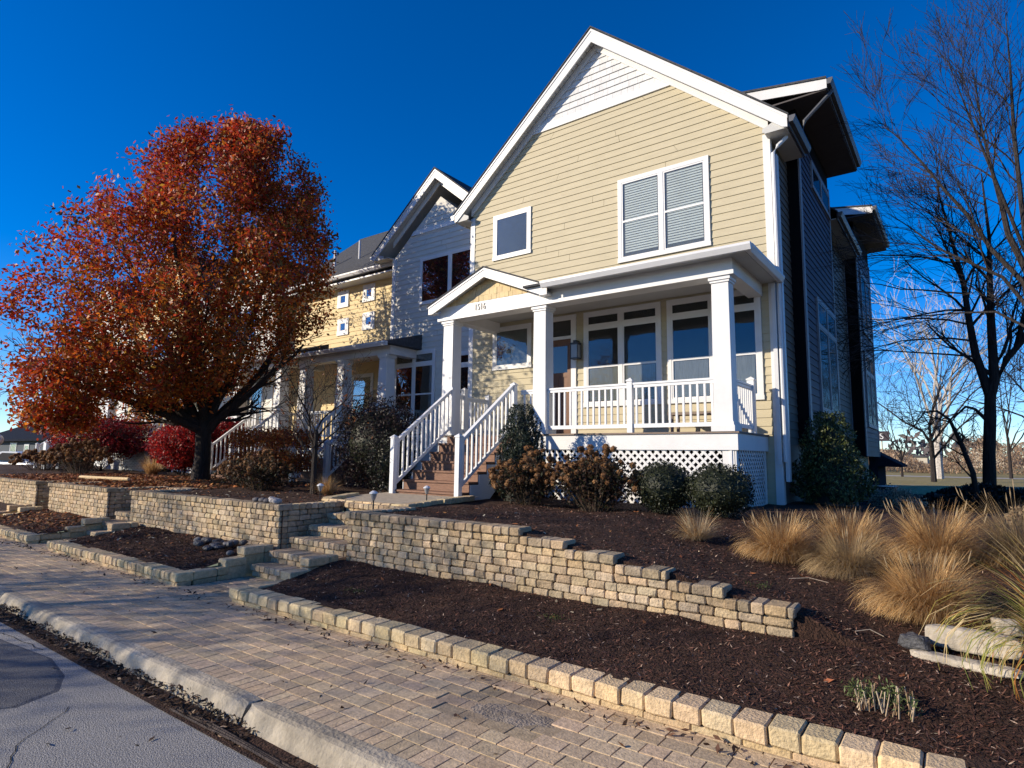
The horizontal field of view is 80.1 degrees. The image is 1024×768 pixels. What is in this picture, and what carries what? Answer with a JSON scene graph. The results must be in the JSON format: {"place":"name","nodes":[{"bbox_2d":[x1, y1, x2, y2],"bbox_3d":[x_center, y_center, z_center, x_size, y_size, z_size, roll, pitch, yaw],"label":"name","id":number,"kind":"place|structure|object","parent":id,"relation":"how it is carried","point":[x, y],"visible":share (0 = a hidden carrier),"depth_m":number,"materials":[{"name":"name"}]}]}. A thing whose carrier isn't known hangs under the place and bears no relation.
{"place":"outdoors","nodes":[
{"label":"outdoors","id":0,"kind":"place"},
{"bbox_2d":[0,622,265,767],"bbox_3d":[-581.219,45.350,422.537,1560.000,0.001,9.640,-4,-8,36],"label":"road","id":1,"kind":"structure","parent":0,"point":[110,724],"depth_m":3.77,"materials":[{"name":"asphalt"}]},
{"bbox_2d":[0,639,64,708],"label":"road patch","id":2,"kind":"object","parent":1,"relation":"on","point":[27,676],"visible":1,"depth_m":4.68,"materials":[{"name":"asphalt"}]},
{"bbox_2d":[0,608,318,767],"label":"gutter strip","id":3,"kind":"object","parent":1,"relation":"on","point":[267,747],"depth_m":4.22,"materials":[{"name":"soil"}]},
{"bbox_2d":[0,603,257,744],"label":"gutter litter","id":4,"kind":"object","parent":3,"relation":"on","point":[97,650],"visible":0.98,"depth_m":4.67,"materials":[{"name":"brown plant"}]},
{"bbox_2d":[169,706,294,767],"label":"gutter rods","id":5,"kind":"object","parent":3,"relation":"on","point":[233,738],"visible":0.93,"depth_m":3.68,"materials":[{"name":"metal"}]},
{"bbox_2d":[0,464,300,500],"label":"terrace","id":6,"kind":"structure","parent":0,"point":[7,469],"depth_m":22.81,"materials":[{"name":"soil"}]},
{"bbox_2d":[0,451,32,464],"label":"parked car","id":7,"kind":"object","parent":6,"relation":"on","point":[4,456],"visible":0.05,"depth_m":33.81,"materials":[{"name":"white paint"}]},
{"bbox_2d":[0,477,82,508],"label":"retaining wall","id":8,"kind":"structure","parent":6,"relation":"on","point":[11,489],"depth_m":14.79,"materials":[{"name":"stone"}]},
{"bbox_2d":[8,447,77,470],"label":"hydrangea","id":9,"kind":"object","parent":6,"relation":"on","point":[39,459],"visible":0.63,"depth_m":23.63,"materials":[{"name":"brown plant"}]},
{"bbox_2d":[44,435,113,472],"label":"hydrangea","id":10,"kind":"object","parent":6,"relation":"on","point":[97,452],"visible":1,"depth_m":20.61,"materials":[{"name":"brown plant"}]},
{"bbox_2d":[42,414,156,470],"bbox_3d":[-16.361,2.352,24.240,5.573,2.306,3.407,-4,-8,36],"label":"burning bush","id":11,"kind":"object","parent":6,"relation":"on","point":[117,436],"visible":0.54,"depth_m":23.32,"materials":[{"name":"red plant"}]},
{"bbox_2d":[0,472,309,489],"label":"fallen leaves","id":12,"kind":"object","parent":6,"relation":"on","point":[141,480],"visible":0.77,"depth_m":15.39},
{"bbox_2d":[141,424,192,473],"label":"burning bush","id":13,"kind":"object","parent":6,"relation":"on","point":[149,439],"visible":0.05,"depth_m":20.94,"materials":[{"name":"red plant"}]},
{"bbox_2d":[138,425,218,475],"bbox_3d":[-10.698,2.123,20.023,2.626,1.890,2.336,0,-7,6],"label":"burning bush","id":14,"kind":"object","parent":6,"relation":"on","point":[174,446],"visible":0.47,"depth_m":19.30,"materials":[{"name":"red plant"}]},
{"bbox_2d":[211,417,247,465],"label":"burning bush","id":15,"kind":"object","parent":6,"relation":"on","point":[221,429],"visible":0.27,"depth_m":19.82,"materials":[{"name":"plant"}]},
{"bbox_2d":[134,455,166,474],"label":"fountain grass","id":16,"kind":"object","parent":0,"point":[153,468],"depth_m":19.99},
{"bbox_2d":[57,478,317,516],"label":"terrace","id":17,"kind":"structure","parent":0,"point":[298,482],"depth_m":14.26,"materials":[{"name":"soil"}]},
{"bbox_2d":[48,481,167,518],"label":"retaining wall","id":18,"kind":"structure","parent":17,"relation":"on","point":[86,504],"depth_m":12.47,"materials":[{"name":"stone"}]},
{"bbox_2d":[0,104,345,479],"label":"autumn tree","id":19,"kind":"object","parent":17,"relation":"on","point":[173,376],"visible":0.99,"depth_m":15.35,"materials":[{"name":"orange plant"}]},
{"bbox_2d":[223,425,322,481],"bbox_3d":[-6.137,1.823,15.568,2.968,1.532,1.707,-4,-8,36],"label":"orange hedge","id":20,"kind":"object","parent":17,"relation":"on","point":[270,439],"visible":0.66,"depth_m":15.23,"materials":[{"name":"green plant"}]},
{"bbox_2d":[164,482,402,489],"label":"terrace","id":21,"kind":"structure","parent":0,"point":[284,486],"depth_m":14.14,"materials":[{"name":"soil"}]},
{"bbox_2d":[85,487,201,535],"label":"stone steps","id":22,"kind":"structure","parent":21,"relation":"on","point":[123,516],"depth_m":11.59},
{"bbox_2d":[211,455,256,485],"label":"hydrangea","id":23,"kind":"object","parent":21,"relation":"on","point":[221,467],"visible":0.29,"depth_m":13.88,"materials":[{"name":"brown plant"}]},
{"bbox_2d":[133,483,497,548],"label":"terrace","id":24,"kind":"structure","parent":0,"point":[359,488],"depth_m":11.68,"materials":[{"name":"soil"}]},
{"bbox_2d":[129,489,343,549],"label":"retaining wall","id":25,"kind":"structure","parent":24,"relation":"on","point":[153,509],"depth_m":9.29,"materials":[{"name":"stone"}]},
{"bbox_2d":[223,449,295,490],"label":"hydrangea","id":26,"kind":"object","parent":24,"relation":"on","point":[265,468],"visible":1,"depth_m":12.68,"materials":[{"name":"brown plant"}]},
{"bbox_2d":[219,319,384,494],"bbox_3d":[-3.937,0.573,12.456,3.008,3.316,2.754,0,-7,2],"label":"bare sapling","id":27,"kind":"object","parent":24,"relation":"on","point":[315,446],"visible":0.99,"depth_m":11.99,"materials":[{"name":"brown plant"}]},
{"bbox_2d":[309,474,344,494],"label":"fountain grass","id":28,"kind":"object","parent":24,"relation":"on","point":[329,489],"depth_m":11.89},
{"bbox_2d":[316,394,435,489],"bbox_3d":[-3.371,1.354,14.162,2.667,2.294,3.003,-2,-7,20],"label":"dark shrub","id":29,"kind":"object","parent":24,"relation":"on","point":[358,444],"visible":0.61,"depth_m":13.84,"materials":[{"name":"green plant"}]},
{"bbox_2d":[364,427,417,492],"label":"dark shrub","id":30,"kind":"object","parent":24,"relation":"on","point":[380,463],"visible":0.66,"depth_m":12.65,"materials":[{"name":"green plant"}]},
{"bbox_2d":[345,492,449,503],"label":"path","id":31,"kind":"structure","parent":0,"point":[395,498],"depth_m":10.45,"materials":[{"name":"concrete"}]},
{"bbox_2d":[0,537,820,767],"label":"sidewalk","id":32,"kind":"structure","parent":0,"point":[256,655],"depth_m":4.28,"materials":[{"name":"brick"}]},
{"bbox_2d":[250,502,400,580],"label":"stone steps","id":33,"kind":"structure","parent":32,"relation":"on","point":[331,537],"depth_m":8.17,"materials":[{"name":"stone"}]},
{"bbox_2d":[0,540,810,767],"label":"paving litter","id":34,"kind":"object","parent":32,"relation":"on","point":[717,747],"visible":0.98,"depth_m":4.56,"materials":[{"name":"brown plant"}]},
{"bbox_2d":[459,700,559,730],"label":"dirt","id":35,"kind":"structure","parent":32,"relation":"on","point":[497,712],"depth_m":3.78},
{"bbox_2d":[344,496,562,510],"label":"terrace","id":36,"kind":"structure","parent":0,"point":[495,500],"depth_m":10.43,"materials":[{"name":"soil"}]},
{"bbox_2d":[322,493,474,506],"bbox_3d":[-2.130,1.913,10.035,2.323,0.106,2.226,-2,-7,21],"label":"path edging","id":37,"kind":"object","parent":36,"relation":"on","point":[458,499],"visible":0.62,"depth_m":9.56,"materials":[{"name":"stone"}]},
{"bbox_2d":[488,403,552,501],"bbox_3d":[0.171,1.271,10.984,1.089,1.871,1.064,3,-7,-22],"label":"conical evergreen","id":38,"kind":"object","parent":36,"relation":"on","point":[519,435],"visible":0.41,"depth_m":10.85,"materials":[{"name":"green plant"}]},
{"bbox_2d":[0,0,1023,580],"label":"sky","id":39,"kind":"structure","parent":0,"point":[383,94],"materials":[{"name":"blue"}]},
{"bbox_2d":[353,498,1023,671],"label":"terrace","id":40,"kind":"structure","parent":0,"point":[806,626],"depth_m":5.91,"materials":[{"name":"soil"}]},
{"bbox_2d":[487,445,566,504],"bbox_3d":[0.230,1.516,10.020,1.492,1.021,1.079,-4,-8,36],"label":"hydrangea","id":41,"kind":"object","parent":40,"relation":"on","point":[522,478],"visible":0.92,"depth_m":9.84,"materials":[{"name":"brown plant"}]},
{"bbox_2d":[345,507,800,637],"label":"retaining wall","id":42,"kind":"structure","parent":40,"relation":"on","point":[599,571],"depth_m":5.91,"materials":[{"name":"stone"}]},
{"bbox_2d":[564,457,622,505],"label":"boxwood","id":43,"kind":"object","parent":40,"relation":"on","point":[617,481],"visible":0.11,"depth_m":9.77,"materials":[{"name":"green plant"}]},
{"bbox_2d":[549,443,642,511],"bbox_3d":[1.236,1.415,9.184,1.601,1.044,1.056,-4,-8,36],"label":"hydrangea","id":44,"kind":"object","parent":40,"relation":"on","point":[598,480],"visible":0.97,"depth_m":9.01,"materials":[{"name":"brown plant"}]},
{"bbox_2d":[630,460,691,513],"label":"boxwood","id":45,"kind":"object","parent":40,"relation":"on","point":[663,486],"visible":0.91,"depth_m":8.56,"materials":[{"name":"green plant"}]},
{"bbox_2d":[664,506,723,541],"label":"fountain grass","id":46,"kind":"object","parent":40,"relation":"on","point":[697,531],"depth_m":6.88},
{"bbox_2d":[685,463,755,517],"bbox_3d":[2.840,1.454,8.331,0.945,0.753,0.914,-4,-8,36],"label":"boxwood","id":47,"kind":"object","parent":40,"relation":"on","point":[718,490],"visible":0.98,"depth_m":8.10,"materials":[{"name":"green plant"}]},
{"bbox_2d":[726,509,824,564],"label":"fountain grass","id":48,"kind":"object","parent":40,"relation":"on","point":[777,545],"depth_m":6.29,"materials":[{"name":"plant"}]},
{"bbox_2d":[791,521,900,581],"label":"fountain grass","id":49,"kind":"object","parent":40,"relation":"on","point":[848,563],"depth_m":5.62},
{"bbox_2d":[803,503,900,559],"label":"fountain grass","id":50,"kind":"object","parent":40,"relation":"on","point":[844,529],"depth_m":6.26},
{"bbox_2d":[849,543,1009,628],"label":"fountain grass","id":51,"kind":"object","parent":40,"relation":"on","point":[906,598],"depth_m":4.61,"materials":[{"name":"plant"}]},
{"bbox_2d":[864,496,1020,570],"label":"fountain grass","id":52,"kind":"object","parent":40,"relation":"on","point":[924,535],"depth_m":5.54,"materials":[{"name":"plant"}]},
{"bbox_2d":[925,624,1023,659],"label":"limestone block","id":53,"kind":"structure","parent":40,"relation":"on","point":[954,641],"depth_m":4.07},
{"bbox_2d":[955,478,1023,568],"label":"fountain grass","id":54,"kind":"object","parent":40,"relation":"on","point":[1017,533],"depth_m":5.47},
{"bbox_2d":[990,617,1023,636],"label":"limestone block","id":55,"kind":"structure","parent":40,"relation":"on","point":[1004,630],"depth_m":4.20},
{"bbox_2d":[1002,505,1023,525],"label":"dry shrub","id":56,"kind":"object","parent":40,"relation":"on","point":[1012,511],"visible":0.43,"depth_m":8.75,"materials":[{"name":"brown plant"}]},
{"bbox_2d":[791,491,1021,521],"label":"side yard","id":57,"kind":"structure","parent":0,"point":[869,507],"depth_m":11.00,"materials":[{"name":"plant"}]},
{"bbox_2d":[789,410,879,505],"bbox_3d":[5.865,1.402,11.251,1.434,1.861,1.417,4,-7,-25],"label":"conical evergreen","id":58,"kind":"object","parent":57,"relation":"on","point":[831,475],"visible":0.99,"depth_m":10.97,"materials":[{"name":"green plant"}]},
{"bbox_2d":[858,485,898,505],"bbox_3d":[8.013,2.570,13.631,1.060,0.590,0.860,-4,-8,36],"label":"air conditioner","id":59,"kind":"object","parent":57,"relation":"on","point":[882,487],"visible":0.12,"depth_m":13.22,"materials":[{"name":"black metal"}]},
{"bbox_2d":[863,483,928,509],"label":"dry shrub","id":60,"kind":"object","parent":57,"relation":"on","point":[896,497],"visible":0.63,"depth_m":12.31,"materials":[{"name":"brown plant"}]},
{"bbox_2d":[882,389,982,510],"bbox_3d":[9.421,1.455,13.889,1.935,2.807,1.374,-1,-7,15],"label":"leaning stem","id":61,"kind":"object","parent":57,"relation":"on","point":[972,474],"visible":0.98,"depth_m":13.73,"materials":[{"name":"brown plant"}]},
{"bbox_2d":[886,463,1023,493],"bbox_3d":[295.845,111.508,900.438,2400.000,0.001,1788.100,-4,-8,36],"label":"field","id":62,"kind":"structure","parent":0,"point":[922,485],"depth_m":38.24,"materials":[{"name":"green plant"}]},
{"bbox_2d":[0,412,61,451],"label":"house","id":63,"kind":"structure","parent":62,"relation":"on","point":[18,439],"depth_m":45.84,"materials":[{"name":"grey"}]},
{"bbox_2d":[78,285,139,466],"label":"town house","id":64,"kind":"structure","parent":62,"relation":"on","point":[118,411],"depth_m":31.76,"materials":[{"name":"white"}]},
{"bbox_2d":[33,254,221,470],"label":"town house","id":65,"kind":"structure","parent":62,"relation":"on","point":[121,463],"depth_m":25.92,"materials":[{"name":"yellow"}]},
{"bbox_2d":[171,250,328,477],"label":"town house","id":66,"kind":"structure","parent":62,"relation":"on","point":[275,395],"depth_m":20.19,"materials":[{"name":"white"}]},
{"bbox_2d":[247,375,263,422],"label":"window","id":67,"kind":"structure","parent":66,"relation":"in","point":[261,398],"depth_m":23.20,"materials":[{"name":"glass"}]},
{"bbox_2d":[284,231,421,482],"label":"town house","id":68,"kind":"structure","parent":62,"relation":"on","point":[362,305],"depth_m":20.34,"materials":[{"name":"yellow"}]},
{"bbox_2d":[336,317,348,335],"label":"window","id":69,"kind":"structure","parent":68,"relation":"in","point":[342,324],"depth_m":21.40,"materials":[{"name":"white paint"}]},
{"bbox_2d":[337,290,348,308],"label":"window","id":70,"kind":"structure","parent":68,"relation":"in","point":[343,297],"depth_m":21.55,"materials":[{"name":"white paint"}]},
{"bbox_2d":[352,373,373,414],"bbox_3d":[-5.047,0.357,20.446,1.120,1.400,0.055,-4,-8,36],"label":"window","id":71,"kind":"structure","parent":68,"relation":"in","point":[366,378],"depth_m":20.45,"materials":[{"name":"glass"}]},
{"bbox_2d":[362,311,374,330],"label":"window","id":72,"kind":"structure","parent":68,"relation":"in","point":[368,318],"depth_m":20.60,"materials":[{"name":"white paint"}]},
{"bbox_2d":[362,283,375,302],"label":"window","id":73,"kind":"structure","parent":68,"relation":"in","point":[369,291],"depth_m":20.74,"materials":[{"name":"white paint"}]},
{"bbox_2d":[370,167,471,478],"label":"town house","id":74,"kind":"structure","parent":62,"relation":"on","point":[424,245],"depth_m":18.12,"materials":[{"name":"grey"}]},
{"bbox_2d":[395,348,435,423],"bbox_3d":[-2.914,0.103,18.018,1.750,2.180,0.055,-4,-8,36],"label":"window","id":75,"kind":"structure","parent":74,"relation":"in","point":[414,378],"depth_m":17.92,"materials":[{"name":"glass"}]},
{"bbox_2d":[418,246,470,305],"bbox_3d":[-1.792,-3.142,17.597,2.450,1.450,0.055,-4,-8,36],"label":"window","id":76,"kind":"structure","parent":74,"relation":"in","point":[439,273],"depth_m":17.81,"materials":[{"name":"glass"}]},
{"bbox_2d":[461,350,467,388],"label":"window","id":77,"kind":"structure","parent":74,"relation":"in","point":[464,354],"depth_m":16.89,"materials":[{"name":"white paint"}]},
{"bbox_2d":[18,422,1023,466],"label":"woods","id":78,"kind":"object","parent":62,"relation":"on","point":[923,447],"visible":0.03,"depth_m":182.29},
{"bbox_2d":[389,26,907,507],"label":"town house","id":79,"kind":"structure","parent":62,"relation":"on","point":[653,234],"depth_m":12.84,"materials":[{"name":"beige"}]},
{"bbox_2d":[492,206,531,261],"bbox_3d":[-0.004,-3.765,15.322,1.190,1.190,0.055,-4,-8,36],"label":"window","id":80,"kind":"structure","parent":79,"relation":"in","point":[511,230],"depth_m":15.31,"materials":[{"name":"glass"}]},
{"bbox_2d":[492,323,531,370],"bbox_3d":[-0.004,-0.903,14.958,1.190,1.080,0.055,-4,-8,36],"label":"window","id":81,"kind":"structure","parent":79,"relation":"in","point":[512,347],"depth_m":14.94,"materials":[{"name":"glass"}]},
{"bbox_2d":[553,314,576,433],"bbox_3d":[1.028,-0.175,14.071,1.030,2.810,0.100,-4,-8,36],"label":"door","id":82,"kind":"structure","parent":79,"relation":"in","point":[564,332],"depth_m":14.00,"materials":[{"name":"white paint"}]},
{"bbox_2d":[583,302,661,406],"bbox_3d":[2.361,-0.601,13.163,1.860,2.150,0.055,-4,-8,36],"label":"window","id":83,"kind":"structure","parent":79,"relation":"in","point":[620,344],"depth_m":13.14,"materials":[{"name":"glass"}]},
{"bbox_2d":[617,155,711,263],"bbox_3d":[3.184,-3.669,12.942,2.060,1.910,0.055,-4,-8,36],"label":"window","id":84,"kind":"structure","parent":79,"relation":"in","point":[665,210],"depth_m":12.89,"materials":[{"name":"glass"}]},
{"bbox_2d":[667,412,710,431],"bbox_3d":[3.529,0.758,11.557,1.050,0.420,0.400,-4,-8,36],"label":"porch bench","id":85,"kind":"object","parent":79,"relation":"on","point":[686,414],"visible":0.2,"depth_m":11.67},
{"bbox_2d":[666,290,764,403],"bbox_3d":[3.955,-0.721,11.995,1.880,2.150,0.055,-4,-8,36],"label":"window","id":86,"kind":"structure","parent":79,"relation":"in","point":[689,319],"depth_m":12.11,"materials":[{"name":"glass"}]},
{"bbox_2d":[875,356,943,476],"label":"bare tree","id":87,"kind":"object","parent":62,"relation":"on","point":[882,426],"visible":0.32,"depth_m":47.27,"materials":[{"name":"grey plant"}]},
{"bbox_2d":[810,0,1023,402],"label":"bare tree","id":88,"kind":"object","parent":62,"relation":"on","point":[1004,212],"visible":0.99,"depth_m":11.45,"materials":[{"name":"brown plant"}]},
{"bbox_2d":[831,99,1023,493],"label":"bare tree","id":89,"kind":"object","parent":62,"relation":"on","point":[990,385],"visible":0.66,"depth_m":15.36,"materials":[{"name":"brown plant"}]},
{"bbox_2d":[870,258,1018,478],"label":"birch tree","id":90,"kind":"object","parent":62,"relation":"on","point":[939,466],"visible":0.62,"depth_m":42.19,"materials":[{"name":"beige plant"}]},
{"bbox_2d":[868,435,1023,474],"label":"brush","id":91,"kind":"object","parent":62,"relation":"on","point":[916,465],"visible":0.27,"depth_m":62.47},
{"bbox_2d":[875,304,1023,481],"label":"bare tree","id":92,"kind":"object","parent":62,"relation":"on","point":[933,455],"visible":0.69,"depth_m":35.06,"materials":[{"name":"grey plant"}]},
{"bbox_2d":[887,290,1023,421],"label":"bare tree","id":93,"kind":"object","parent":62,"relation":"on","point":[1017,384],"visible":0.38,"depth_m":43.28,"materials":[{"name":"grey plant"}]},
{"bbox_2d":[916,482,1023,513],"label":"dark hedge","id":94,"kind":"object","parent":62,"relation":"on","point":[952,497],"visible":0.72,"depth_m":13.44,"materials":[{"name":"green plant"}]},
{"bbox_2d":[946,304,1023,478],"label":"bare tree","id":95,"kind":"object","parent":62,"relation":"on","point":[1009,447],"visible":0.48,"depth_m":45.19,"materials":[{"name":"grey plant"}]},
{"label":"sidewalk base","id":96,"kind":"structure","parent":0,"visible":0},
{"bbox_2d":[0,506,109,543],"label":"bed edging","id":97,"kind":"object","parent":96,"relation":"on","point":[23,536],"visible":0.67,"depth_m":11.10,"materials":[{"name":"stone"}]},
{"bbox_2d":[0,509,111,534],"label":"planting bed","id":98,"kind":"object","parent":97,"relation":"in","point":[34,523],"visible":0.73,"depth_m":12.08,"materials":[{"name":"soil"}]},
{"bbox_2d":[0,509,88,532],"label":"fallen leaves","id":99,"kind":"object","parent":98,"relation":"on","point":[42,521],"visible":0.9,"depth_m":12.19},
{"bbox_2d":[46,521,272,585],"bbox_3d":[-5.434,2.485,9.141,4.406,0.426,1.300,-4,-8,36],"label":"bed edging","id":100,"kind":"object","parent":96,"relation":"on","point":[240,563],"visible":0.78,"depth_m":8.08,"materials":[{"name":"stone"}]},
{"bbox_2d":[62,526,240,569],"bbox_3d":[-5.446,2.445,9.306,4.350,0.190,1.260,-4,-8,36],"label":"planting bed","id":101,"kind":"object","parent":100,"relation":"in","point":[183,562],"visible":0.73,"depth_m":9.02,"materials":[{"name":"soil"}]},
{"bbox_2d":[0,476,368,569],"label":"mulch chips","id":102,"kind":"object","parent":101,"relation":"on","point":[172,542],"visible":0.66,"depth_m":9.60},
{"bbox_2d":[88,490,1023,748],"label":"fallen leaves","id":103,"kind":"object","parent":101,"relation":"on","point":[827,679],"visible":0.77,"depth_m":8.41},
{"bbox_2d":[0,585,423,767],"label":"kerb","id":104,"kind":"structure","parent":96,"relation":"on","point":[313,742],"depth_m":4.05,"materials":[{"name":"concrete"}]},
{"bbox_2d":[229,554,972,767],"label":"bed edging","id":105,"kind":"object","parent":96,"relation":"on","point":[790,737],"visible":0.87,"depth_m":3.90,"materials":[{"name":"stone"}]},
{"bbox_2d":[263,560,1023,767],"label":"planting bed","id":106,"kind":"object","parent":105,"relation":"in","point":[979,762],"visible":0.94,"depth_m":4.34,"materials":[{"name":"soil"}]},
{"bbox_2d":[263,502,1023,767],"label":"mulch chips","id":107,"kind":"object","parent":106,"relation":"on","point":[915,688],"visible":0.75,"depth_m":4.48,"materials":[{"name":"wood"}]},
{"bbox_2d":[898,632,930,651],"bbox_3d":[2.747,1.753,4.144,0.125,0.102,0.186,5,-8,-34],"label":"dark rock","id":108,"kind":"object","parent":107,"relation":"on","point":[910,640],"visible":1,"depth_m":4.11,"materials":[{"name":"stone"}]},
{"bbox_2d":[839,676,921,721],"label":"perennial clump","id":109,"kind":"object","parent":106,"relation":"on","point":[910,701],"visible":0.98,"depth_m":3.51,"materials":[{"name":"green plant"}]},
{"bbox_2d":[910,649,1023,678],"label":"limestone block","id":110,"kind":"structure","parent":106,"relation":"on","point":[990,669],"depth_m":3.86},
{"bbox_2d":[919,500,1023,702],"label":"tall reed grass","id":111,"kind":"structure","parent":106,"relation":"on","point":[1020,660],"depth_m":3.61,"materials":[{"name":"plant"}]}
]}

